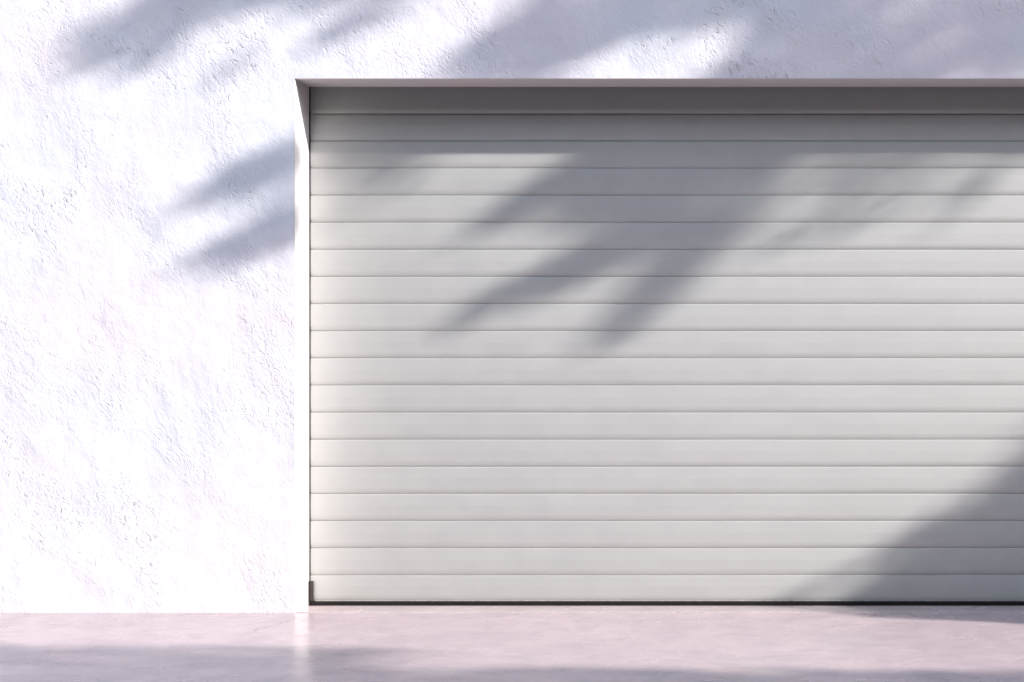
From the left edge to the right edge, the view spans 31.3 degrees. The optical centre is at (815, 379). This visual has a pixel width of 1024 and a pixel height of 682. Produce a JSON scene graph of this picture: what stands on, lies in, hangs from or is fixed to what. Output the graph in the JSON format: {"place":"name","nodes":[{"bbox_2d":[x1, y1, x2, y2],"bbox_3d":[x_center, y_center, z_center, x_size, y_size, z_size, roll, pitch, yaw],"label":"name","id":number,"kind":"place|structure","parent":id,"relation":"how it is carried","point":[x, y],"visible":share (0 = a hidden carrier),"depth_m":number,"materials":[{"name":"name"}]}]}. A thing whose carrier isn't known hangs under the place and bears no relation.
{"place":"outdoors","nodes":[
{"label":"outdoors","id":0,"kind":"place"},
{"bbox_2d":[0,612,1023,681],"bbox_3d":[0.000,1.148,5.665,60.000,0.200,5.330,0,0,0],"label":"pavement","id":1,"kind":"structure","parent":0,"point":[511,647],"depth_m":6.96,"materials":[{"name":"pink concrete"}]},
{"label":"ground","id":2,"kind":"structure","parent":0,"visible":0},
{"bbox_2d":[0,0,1023,612],"bbox_3d":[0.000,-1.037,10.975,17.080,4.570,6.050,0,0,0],"label":"garage wall","id":3,"kind":"structure","parent":2,"relation":"on","point":[154,306],"depth_m":8.00,"materials":[{"name":"white paint"}]},
{"bbox_2d":[308,87,1023,605],"bbox_3d":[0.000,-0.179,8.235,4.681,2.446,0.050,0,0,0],"label":"garage door","id":4,"kind":"structure","parent":3,"relation":"attached to","point":[666,345],"depth_m":8.23,"materials":[{"name":"grey metal"}]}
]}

